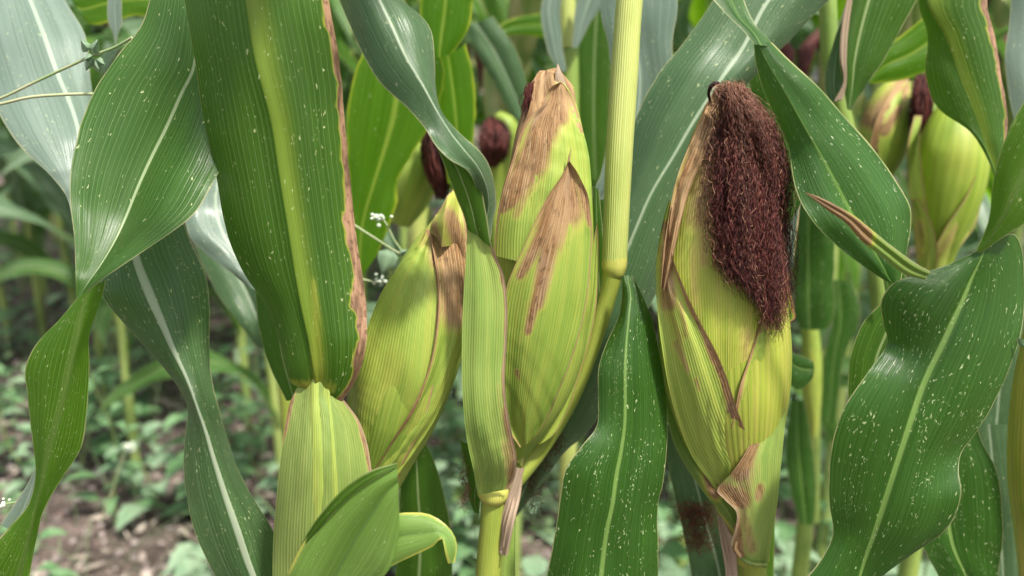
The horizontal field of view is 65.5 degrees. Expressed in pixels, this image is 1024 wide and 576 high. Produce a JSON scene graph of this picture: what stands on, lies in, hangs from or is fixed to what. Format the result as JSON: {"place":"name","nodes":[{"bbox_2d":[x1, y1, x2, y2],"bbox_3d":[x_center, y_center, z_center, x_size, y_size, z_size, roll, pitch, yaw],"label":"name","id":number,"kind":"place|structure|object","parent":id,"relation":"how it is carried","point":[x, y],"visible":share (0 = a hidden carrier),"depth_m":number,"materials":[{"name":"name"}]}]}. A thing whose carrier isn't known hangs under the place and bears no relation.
{"place":"outdoors","nodes":[
{"label":"outdoors","id":0,"kind":"place"},
{"bbox_2d":[454,450,475,517],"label":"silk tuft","id":1,"kind":"object","parent":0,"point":[467,484],"visible":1,"depth_m":0.49,"materials":[{"name":"brown plant"}]},
{"bbox_2d":[0,80,1023,575],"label":"soil ground","id":2,"kind":"structure","parent":0,"point":[58,504],"depth_m":2.02,"materials":[{"name":"brown soil"}]},
{"bbox_2d":[0,365,18,400],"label":"weed plant","id":3,"kind":"object","parent":2,"relation":"on","point":[7,394],"visible":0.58,"depth_m":2.39,"materials":[{"name":"green plant"}]},
{"bbox_2d":[0,176,24,196],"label":"corn plant","id":4,"kind":"object","parent":2,"relation":"on","point":[4,192],"visible":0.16,"depth_m":2.44,"materials":[{"name":"green plant"}]},
{"bbox_2d":[2,366,28,414],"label":"weed plant","id":5,"kind":"object","parent":2,"relation":"on","point":[21,392],"visible":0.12,"depth_m":2.31,"materials":[{"name":"green plant"}]},
{"bbox_2d":[0,367,34,472],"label":"weed plant","id":6,"kind":"object","parent":2,"relation":"on","point":[9,442],"visible":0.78,"depth_m":2.01,"materials":[{"name":"green plant"}]},
{"bbox_2d":[0,296,34,335],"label":"weed plant","id":7,"kind":"object","parent":2,"relation":"on","point":[23,329],"visible":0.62,"depth_m":3.14,"materials":[{"name":"green plant"}]},
{"bbox_2d":[0,315,36,352],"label":"weed plant","id":8,"kind":"object","parent":2,"relation":"on","point":[16,327],"visible":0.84,"depth_m":2.94,"materials":[{"name":"green plant"}]},
{"bbox_2d":[0,282,40,357],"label":"weed plant","id":9,"kind":"object","parent":2,"relation":"on","point":[11,311],"visible":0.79,"depth_m":2.89,"materials":[{"name":"green plant"}]},
{"bbox_2d":[0,482,43,543],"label":"weed plant","id":10,"kind":"object","parent":2,"relation":"on","point":[2,486],"visible":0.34,"depth_m":1.70,"materials":[{"name":"green plant"}]},
{"bbox_2d":[0,118,49,336],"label":"corn plant","id":11,"kind":"object","parent":2,"relation":"on","point":[22,194],"visible":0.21,"depth_m":2.89,"materials":[{"name":"green plant"}]},
{"bbox_2d":[0,217,51,307],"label":"weed plant","id":12,"kind":"object","parent":2,"relation":"on","point":[16,290],"visible":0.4,"depth_m":3.48,"materials":[{"name":"green plant"}]},
{"bbox_2d":[0,197,52,339],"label":"corn plant","id":13,"kind":"object","parent":2,"relation":"on","point":[40,205],"visible":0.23,"depth_m":2.95,"materials":[{"name":"green plant"}]},
{"bbox_2d":[0,227,59,286],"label":"weed plant","id":14,"kind":"object","parent":2,"relation":"on","point":[12,255],"visible":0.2,"depth_m":3.91,"materials":[{"name":"green plant"}]},
{"bbox_2d":[0,526,79,575],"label":"weed plant","id":15,"kind":"object","parent":2,"relation":"on","point":[49,565],"visible":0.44,"depth_m":1.41,"materials":[{"name":"green plant"}]},
{"bbox_2d":[24,275,62,322],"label":"weed plant","id":16,"kind":"object","parent":2,"relation":"on","point":[51,302],"visible":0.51,"depth_m":3.29,"materials":[{"name":"green plant"}]},
{"bbox_2d":[4,423,84,496],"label":"weed plant","id":17,"kind":"object","parent":2,"relation":"on","point":[13,486],"visible":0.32,"depth_m":1.94,"materials":[{"name":"green plant"}]},
{"bbox_2d":[0,30,108,402],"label":"corn plant","id":18,"kind":"object","parent":2,"relation":"on","point":[44,184],"visible":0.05,"depth_m":2.40,"materials":[{"name":"green plant"}]},
{"bbox_2d":[0,59,114,305],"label":"corn plant","id":19,"kind":"object","parent":2,"relation":"on","point":[23,245],"visible":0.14,"depth_m":2.63,"materials":[{"name":"green plant"}]},
{"bbox_2d":[44,255,74,305],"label":"weed plant","id":20,"kind":"object","parent":2,"relation":"on","point":[57,295],"visible":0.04,"depth_m":3.53,"materials":[{"name":"green plant"}]},
{"bbox_2d":[0,25,123,401],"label":"corn plant","id":21,"kind":"object","parent":2,"relation":"on","point":[59,270],"visible":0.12,"depth_m":2.32,"materials":[{"name":"green plant"}]},
{"bbox_2d":[22,410,111,458],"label":"weed plant","id":22,"kind":"object","parent":2,"relation":"on","point":[89,444],"visible":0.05,"depth_m":2.12,"materials":[{"name":"green plant"}]},
{"bbox_2d":[31,357,136,471],"bbox_3d":[-1.110,0.332,2.059,0.247,0.332,0.189,1,15,5],"label":"weed plant","id":23,"kind":"object","parent":2,"relation":"on","point":[91,423],"visible":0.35,"depth_m":2.06,"materials":[{"name":"green plant"}]},
{"bbox_2d":[66,23,108,263],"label":"corn plant","id":24,"kind":"object","parent":2,"relation":"on","point":[100,31],"visible":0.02,"depth_m":2.57,"materials":[{"name":"green plant"}]},
{"bbox_2d":[0,5,205,469],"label":"corn plant","id":25,"kind":"object","parent":2,"relation":"on","point":[8,208],"visible":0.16,"depth_m":1.81,"materials":[{"name":"green plant"}]},
{"bbox_2d":[82,358,127,464],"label":"weed plant","id":26,"kind":"object","parent":2,"relation":"on","point":[108,459],"visible":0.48,"depth_m":2.09,"materials":[{"name":"green plant"}]},
{"bbox_2d":[66,19,143,198],"bbox_3d":[-0.870,-0.862,2.200,0.546,2.576,1.086,9,17,30],"label":"corn plant","id":27,"kind":"object","parent":2,"relation":"on","point":[131,27],"visible":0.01,"depth_m":1.79,"materials":[{"name":"green plant"}]},
{"bbox_2d":[0,0,218,575],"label":"corn plant","id":28,"kind":"object","parent":2,"relation":"on","point":[122,156],"visible":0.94,"depth_m":0.43,"materials":[{"name":"green plant"}]},
{"bbox_2d":[0,92,93,105],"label":"bindweed vine","id":29,"kind":"object","parent":28,"relation":"attached to","point":[48,95],"visible":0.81,"depth_m":0.45,"materials":[{"name":"plant"}]},
{"bbox_2d":[0,36,132,99],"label":"bindweed vine","id":30,"kind":"object","parent":28,"relation":"attached to","point":[90,61],"visible":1,"depth_m":0.45,"materials":[{"name":"green plant"}]},
{"bbox_2d":[59,366,167,521],"bbox_3d":[-0.915,0.356,1.799,0.226,0.441,0.210,-7,16,-24],"label":"weed plant","id":31,"kind":"object","parent":2,"relation":"on","point":[104,420],"visible":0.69,"depth_m":1.83,"materials":[{"name":"green plant"}]},
{"bbox_2d":[101,442,135,519],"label":"weed sprig","id":32,"kind":"object","parent":2,"relation":"on","point":[128,446],"visible":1,"depth_m":1.21,"materials":[{"name":"plant"}]},
{"bbox_2d":[88,316,152,415],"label":"weed plant","id":33,"kind":"object","parent":2,"relation":"on","point":[106,375],"visible":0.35,"depth_m":2.37,"materials":[{"name":"green plant"}]},
{"bbox_2d":[104,443,141,494],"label":"weed plant","id":34,"kind":"object","parent":2,"relation":"on","point":[132,489],"visible":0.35,"depth_m":1.95,"materials":[{"name":"green plant"}]},
{"bbox_2d":[1,148,252,430],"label":"corn plant","id":35,"kind":"object","parent":2,"relation":"on","point":[104,312],"visible":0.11,"depth_m":1.98,"materials":[{"name":"green plant"}]},
{"bbox_2d":[93,372,163,443],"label":"weed plant","id":36,"kind":"object","parent":2,"relation":"on","point":[139,410],"visible":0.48,"depth_m":2.16,"materials":[{"name":"green plant"}]},
{"bbox_2d":[95,421,184,530],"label":"weed plant","id":37,"kind":"object","parent":2,"relation":"on","point":[127,513],"visible":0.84,"depth_m":1.83,"materials":[{"name":"green plant"}]},
{"bbox_2d":[129,355,171,403],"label":"weed plant","id":38,"kind":"object","parent":2,"relation":"on","point":[151,392],"visible":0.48,"depth_m":2.52,"materials":[{"name":"green plant"}]},
{"bbox_2d":[144,429,177,468],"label":"weed plant","id":39,"kind":"object","parent":2,"relation":"on","point":[160,447],"visible":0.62,"depth_m":2.08,"materials":[{"name":"green plant"}]},
{"bbox_2d":[71,0,290,442],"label":"corn plant","id":40,"kind":"object","parent":2,"relation":"on","point":[235,290],"visible":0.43,"depth_m":0.70,"materials":[{"name":"green plant"}]},
{"bbox_2d":[160,542,213,575],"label":"weed plant","id":41,"kind":"object","parent":2,"relation":"on","point":[180,552],"visible":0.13,"depth_m":1.46,"materials":[{"name":"green plant"}]},
{"bbox_2d":[158,393,255,518],"bbox_3d":[-0.704,0.411,1.812,0.189,0.332,0.247,-12,19,-37],"label":"weed plant","id":42,"kind":"object","parent":2,"relation":"on","point":[174,466],"visible":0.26,"depth_m":1.79,"materials":[{"name":"green plant"}]},
{"bbox_2d":[173,507,267,575],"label":"weed plant","id":43,"kind":"object","parent":2,"relation":"on","point":[185,566],"visible":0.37,"depth_m":1.28,"materials":[{"name":"green plant"}]},
{"bbox_2d":[180,346,267,453],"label":"weed plant","id":44,"kind":"object","parent":2,"relation":"on","point":[257,445],"visible":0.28,"depth_m":2.08,"materials":[{"name":"green plant"}]},
{"bbox_2d":[213,338,260,462],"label":"weed plant","id":45,"kind":"object","parent":2,"relation":"on","point":[230,384],"visible":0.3,"depth_m":2.05,"materials":[{"name":"green plant"}]},
{"bbox_2d":[218,329,277,399],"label":"weed plant","id":46,"kind":"object","parent":2,"relation":"on","point":[259,360],"visible":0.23,"depth_m":2.53,"materials":[{"name":"green plant"}]},
{"bbox_2d":[65,0,433,476],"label":"corn plant","id":47,"kind":"object","parent":2,"relation":"on","point":[154,371],"visible":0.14,"depth_m":1.61,"materials":[{"name":"green plant"}]},
{"bbox_2d":[231,450,267,505],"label":"weed plant","id":48,"kind":"object","parent":2,"relation":"on","point":[244,476],"visible":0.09,"depth_m":1.90,"materials":[{"name":"green plant"}]},
{"bbox_2d":[225,378,276,477],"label":"weed plant","id":49,"kind":"object","parent":2,"relation":"on","point":[240,439],"visible":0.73,"depth_m":1.99,"materials":[{"name":"green plant"}]},
{"bbox_2d":[249,385,271,432],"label":"weed plant","id":50,"kind":"object","parent":2,"relation":"on","point":[264,418],"visible":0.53,"depth_m":2.28,"materials":[{"name":"green plant"}]},
{"bbox_2d":[255,461,279,494],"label":"weed plant","id":51,"kind":"object","parent":2,"relation":"on","point":[272,481],"visible":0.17,"depth_m":1.78,"materials":[{"name":"green plant"}]},
{"bbox_2d":[101,0,466,575],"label":"corn plant","id":52,"kind":"object","parent":2,"relation":"on","point":[270,84],"visible":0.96,"depth_m":0.41,"materials":[{"name":"green plant"}]},
{"bbox_2d":[329,0,351,129],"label":"corn plant","id":53,"kind":"object","parent":2,"relation":"on","point":[342,28],"visible":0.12,"depth_m":2.27,"materials":[{"name":"green plant"}]},
{"bbox_2d":[348,29,364,289],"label":"corn plant","id":54,"kind":"object","parent":2,"relation":"on","point":[356,56],"visible":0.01,"depth_m":2.42,"materials":[{"name":"green plant"}]},
{"bbox_2d":[363,273,386,286],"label":"weed sprig","id":55,"kind":"object","parent":2,"relation":"on","point":[381,280],"visible":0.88,"depth_m":0.59,"materials":[{"name":"white plant"}]},
{"bbox_2d":[367,257,387,301],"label":"weed plant","id":56,"kind":"object","parent":2,"relation":"on","point":[385,274],"visible":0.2,"depth_m":3.48,"materials":[{"name":"green plant"}]},
{"bbox_2d":[335,3,484,268],"bbox_3d":[-0.276,-0.576,1.966,1.066,2.158,0.654,0,15,1],"label":"corn plant","id":57,"kind":"object","parent":2,"relation":"on","point":[347,58],"visible":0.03,"depth_m":2.12,"materials":[{"name":"green plant"}]},
{"bbox_2d":[346,0,475,275],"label":"corn plant","id":58,"kind":"object","parent":2,"relation":"on","point":[397,170],"visible":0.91,"depth_m":0.68,"materials":[{"name":"green plant"}]},
{"bbox_2d":[348,0,485,225],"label":"corn plant","id":59,"kind":"object","parent":2,"relation":"on","point":[354,46],"visible":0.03,"depth_m":2.35,"materials":[{"name":"green plant"}]},
{"bbox_2d":[0,277,845,575],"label":"plant litter","id":60,"kind":"object","parent":2,"relation":"on","point":[138,497],"visible":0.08,"depth_m":1.91,"materials":[{"name":"brown plant"}]},
{"bbox_2d":[0,273,865,575],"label":"soil clods","id":61,"kind":"object","parent":2,"relation":"on","point":[118,553],"visible":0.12,"depth_m":2.04,"materials":[{"name":"brown soil"}]},
{"bbox_2d":[399,460,474,566],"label":"weed plant","id":62,"kind":"object","parent":2,"relation":"on","point":[440,465],"visible":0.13,"depth_m":1.71,"materials":[{"name":"green plant"}]},
{"bbox_2d":[431,378,465,500],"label":"weed plant","id":63,"kind":"object","parent":2,"relation":"on","point":[457,423],"visible":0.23,"depth_m":1.91,"materials":[{"name":"green plant"}]},
{"bbox_2d":[432,410,466,472],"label":"weed plant","id":64,"kind":"object","parent":2,"relation":"on","point":[454,446],"visible":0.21,"depth_m":1.99,"materials":[{"name":"green plant"}]},
{"bbox_2d":[436,452,466,482],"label":"weed plant","id":65,"kind":"object","parent":2,"relation":"on","point":[444,454],"visible":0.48,"depth_m":1.90,"materials":[{"name":"green plant"}]},
{"bbox_2d":[445,431,465,469],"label":"weed plant","id":66,"kind":"object","parent":2,"relation":"on","point":[458,437],"visible":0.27,"depth_m":2.00,"materials":[{"name":"green plant"}]},
{"bbox_2d":[440,477,480,575],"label":"weed plant","id":67,"kind":"object","parent":2,"relation":"on","point":[451,507],"visible":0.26,"depth_m":1.65,"materials":[{"name":"green plant"}]},
{"bbox_2d":[449,484,479,575],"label":"weed plant","id":68,"kind":"object","parent":2,"relation":"on","point":[458,492],"visible":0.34,"depth_m":1.58,"materials":[{"name":"green plant"}]},
{"bbox_2d":[413,0,544,104],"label":"corn plant","id":69,"kind":"object","parent":2,"relation":"on","point":[531,75],"depth_m":2.32,"materials":[{"name":"green plant"}]},
{"bbox_2d":[452,500,522,575],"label":"weed plant","id":70,"kind":"object","parent":2,"relation":"on","point":[462,542],"visible":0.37,"depth_m":1.53,"materials":[{"name":"green plant"}]},
{"bbox_2d":[472,56,535,147],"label":"corn plant","id":71,"kind":"object","parent":2,"relation":"on","point":[476,79],"visible":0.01,"depth_m":3.43,"materials":[{"name":"green plant"}]},
{"bbox_2d":[466,13,544,251],"bbox_3d":[-0.022,0.202,1.095,0.091,1.102,0.096,-13,19,-39],"label":"corn plant","id":72,"kind":"object","parent":2,"relation":"on","point":[493,45],"visible":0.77,"depth_m":0.95,"materials":[{"name":"green plant"}]},
{"bbox_2d":[0,221,1023,575],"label":"ground cover","id":73,"kind":"object","parent":2,"relation":"on","point":[550,521],"visible":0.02,"depth_m":1.94,"materials":[{"name":"green plant"}]},
{"bbox_2d":[461,35,563,66],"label":"corn plant","id":74,"kind":"object","parent":2,"relation":"on","point":[541,52],"visible":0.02,"depth_m":2.13,"materials":[{"name":"green plant"}]},
{"bbox_2d":[455,42,609,451],"bbox_3d":[0.249,-0.560,1.877,0.419,2.172,1.209,-11,18,-34],"label":"corn plant","id":75,"kind":"object","parent":2,"relation":"on","point":[537,67],"visible":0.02,"depth_m":2.01,"materials":[{"name":"green plant"}]},
{"bbox_2d":[521,555,547,575],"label":"weed plant","id":76,"kind":"object","parent":2,"relation":"on","point":[533,565],"visible":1,"depth_m":1.32,"materials":[{"name":"green plant"}]},
{"bbox_2d":[521,464,558,543],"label":"weed plant","id":77,"kind":"object","parent":2,"relation":"on","point":[554,486],"visible":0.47,"depth_m":1.77,"materials":[{"name":"green plant"}]},
{"bbox_2d":[541,0,610,501],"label":"corn plant","id":78,"kind":"object","parent":2,"relation":"on","point":[585,68],"visible":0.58,"depth_m":0.84,"materials":[{"name":"green plant"}]},
{"bbox_2d":[339,0,828,575],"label":"corn plant","id":79,"kind":"object","parent":2,"relation":"on","point":[541,298],"visible":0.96,"depth_m":0.43,"materials":[{"name":"green plant"}]},
{"bbox_2d":[355,225,406,274],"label":"bindweed vine","id":80,"kind":"object","parent":79,"relation":"attached to","point":[387,260],"visible":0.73,"depth_m":0.57,"materials":[{"name":"green plant"}]},
{"bbox_2d":[370,213,400,249],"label":"weed sprig","id":81,"kind":"object","parent":80,"relation":"attached to","point":[379,217],"visible":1,"depth_m":0.58,"materials":[{"name":"white plant"}]},
{"bbox_2d":[523,428,569,522],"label":"silk tuft","id":82,"kind":"object","parent":79,"relation":"attached to","point":[536,473],"visible":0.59,"depth_m":0.51,"materials":[{"name":"brown plant"}]},
{"bbox_2d":[366,0,817,575],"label":"corn plant","id":83,"kind":"object","parent":2,"relation":"on","point":[502,12],"visible":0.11,"depth_m":1.28,"materials":[{"name":"green plant"}]},
{"bbox_2d":[428,0,849,569],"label":"corn plant","id":84,"kind":"object","parent":2,"relation":"on","point":[787,50],"visible":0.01,"depth_m":1.39,"materials":[{"name":"green plant"}]},
{"bbox_2d":[658,472,688,561],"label":"weed plant","id":85,"kind":"object","parent":2,"relation":"on","point":[663,507],"visible":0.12,"depth_m":1.56,"materials":[{"name":"green plant"}]},
{"bbox_2d":[659,524,687,558],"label":"weed plant","id":86,"kind":"object","parent":2,"relation":"on","point":[677,549],"visible":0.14,"depth_m":1.42,"materials":[{"name":"green plant"}]},
{"bbox_2d":[657,521,690,575],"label":"weed plant","id":87,"kind":"object","parent":2,"relation":"on","point":[667,566],"visible":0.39,"depth_m":1.45,"materials":[{"name":"green plant"}]},
{"bbox_2d":[547,73,805,575],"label":"corn plant","id":88,"kind":"object","parent":2,"relation":"on","point":[708,380],"visible":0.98,"depth_m":0.43,"materials":[{"name":"green plant"}]},
{"bbox_2d":[666,498,718,559],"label":"silk tuft","id":89,"kind":"object","parent":88,"relation":"attached to","point":[696,522],"visible":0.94,"depth_m":0.52,"materials":[{"name":"brown plant"}]},
{"bbox_2d":[689,0,788,41],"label":"corn plant","id":90,"kind":"object","parent":2,"relation":"on","point":[698,9],"visible":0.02,"depth_m":1.82,"materials":[{"name":"green plant"}]},
{"bbox_2d":[776,553,792,575],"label":"weed plant","id":91,"kind":"object","parent":2,"relation":"on","point":[787,558],"visible":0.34,"depth_m":1.34,"materials":[{"name":"green plant"}]},
{"bbox_2d":[672,24,914,286],"bbox_3d":[0.882,-0.913,2.189,1.134,2.691,0.570,-2,15,-8],"label":"corn plant","id":92,"kind":"object","parent":2,"relation":"on","point":[801,34],"visible":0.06,"depth_m":2.17,"materials":[{"name":"green plant"}]},
{"bbox_2d":[774,528,819,575],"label":"weed plant","id":93,"kind":"object","parent":2,"relation":"on","point":[785,547],"visible":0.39,"depth_m":1.53,"materials":[{"name":"green plant"}]},
{"bbox_2d":[775,469,832,573],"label":"weed plant","id":94,"kind":"object","parent":2,"relation":"on","point":[788,530],"visible":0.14,"depth_m":1.58,"materials":[{"name":"green plant"}]},
{"bbox_2d":[781,394,826,472],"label":"weed plant","id":95,"kind":"object","parent":2,"relation":"on","point":[822,444],"visible":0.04,"depth_m":1.95,"materials":[{"name":"green plant"}]},
{"bbox_2d":[789,330,821,428],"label":"weed plant","id":96,"kind":"object","parent":2,"relation":"on","point":[796,340],"visible":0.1,"depth_m":2.14,"materials":[{"name":"green plant"}]},
{"bbox_2d":[786,189,860,575],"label":"corn plant","id":97,"kind":"object","parent":2,"relation":"on","point":[824,300],"visible":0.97,"depth_m":0.93,"materials":[{"name":"green plant"}]},
{"bbox_2d":[673,0,1008,569],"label":"corn plant","id":98,"kind":"object","parent":2,"relation":"on","point":[806,50],"visible":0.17,"depth_m":1.48,"materials":[{"name":"green plant"}]},
{"bbox_2d":[714,0,1023,312],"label":"corn plant","id":99,"kind":"object","parent":2,"relation":"on","point":[948,48],"visible":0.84,"depth_m":0.52,"materials":[{"name":"green plant"}]},
{"bbox_2d":[803,0,993,354],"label":"corn plant","id":100,"kind":"object","parent":2,"relation":"on","point":[811,25],"visible":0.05,"depth_m":1.81,"materials":[{"name":"green plant"}]},
{"bbox_2d":[893,76,913,275],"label":"corn plant","id":101,"kind":"object","parent":2,"relation":"on","point":[901,183],"visible":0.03,"depth_m":2.49,"materials":[{"name":"green plant"}]},
{"bbox_2d":[806,102,1023,575],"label":"corn plant","id":102,"kind":"object","parent":2,"relation":"on","point":[927,451],"visible":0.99,"depth_m":0.40,"materials":[{"name":"green plant"}]},
{"bbox_2d":[858,0,989,575],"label":"corn plant","id":103,"kind":"object","parent":2,"relation":"on","point":[948,168],"visible":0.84,"depth_m":0.72,"materials":[{"name":"green plant"}]},
{"bbox_2d":[919,555,937,575],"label":"weed plant","id":104,"kind":"object","parent":2,"relation":"on","point":[930,571],"visible":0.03,"depth_m":1.34,"materials":[{"name":"green plant"}]},
{"bbox_2d":[908,0,1009,260],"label":"corn plant","id":105,"kind":"object","parent":2,"relation":"on","point":[1000,14],"visible":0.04,"depth_m":1.80,"materials":[{"name":"green plant"}]},
{"bbox_2d":[898,21,1023,243],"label":"corn plant","id":106,"kind":"object","parent":2,"relation":"on","point":[983,219],"visible":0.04,"depth_m":1.40,"materials":[{"name":"green plant"}]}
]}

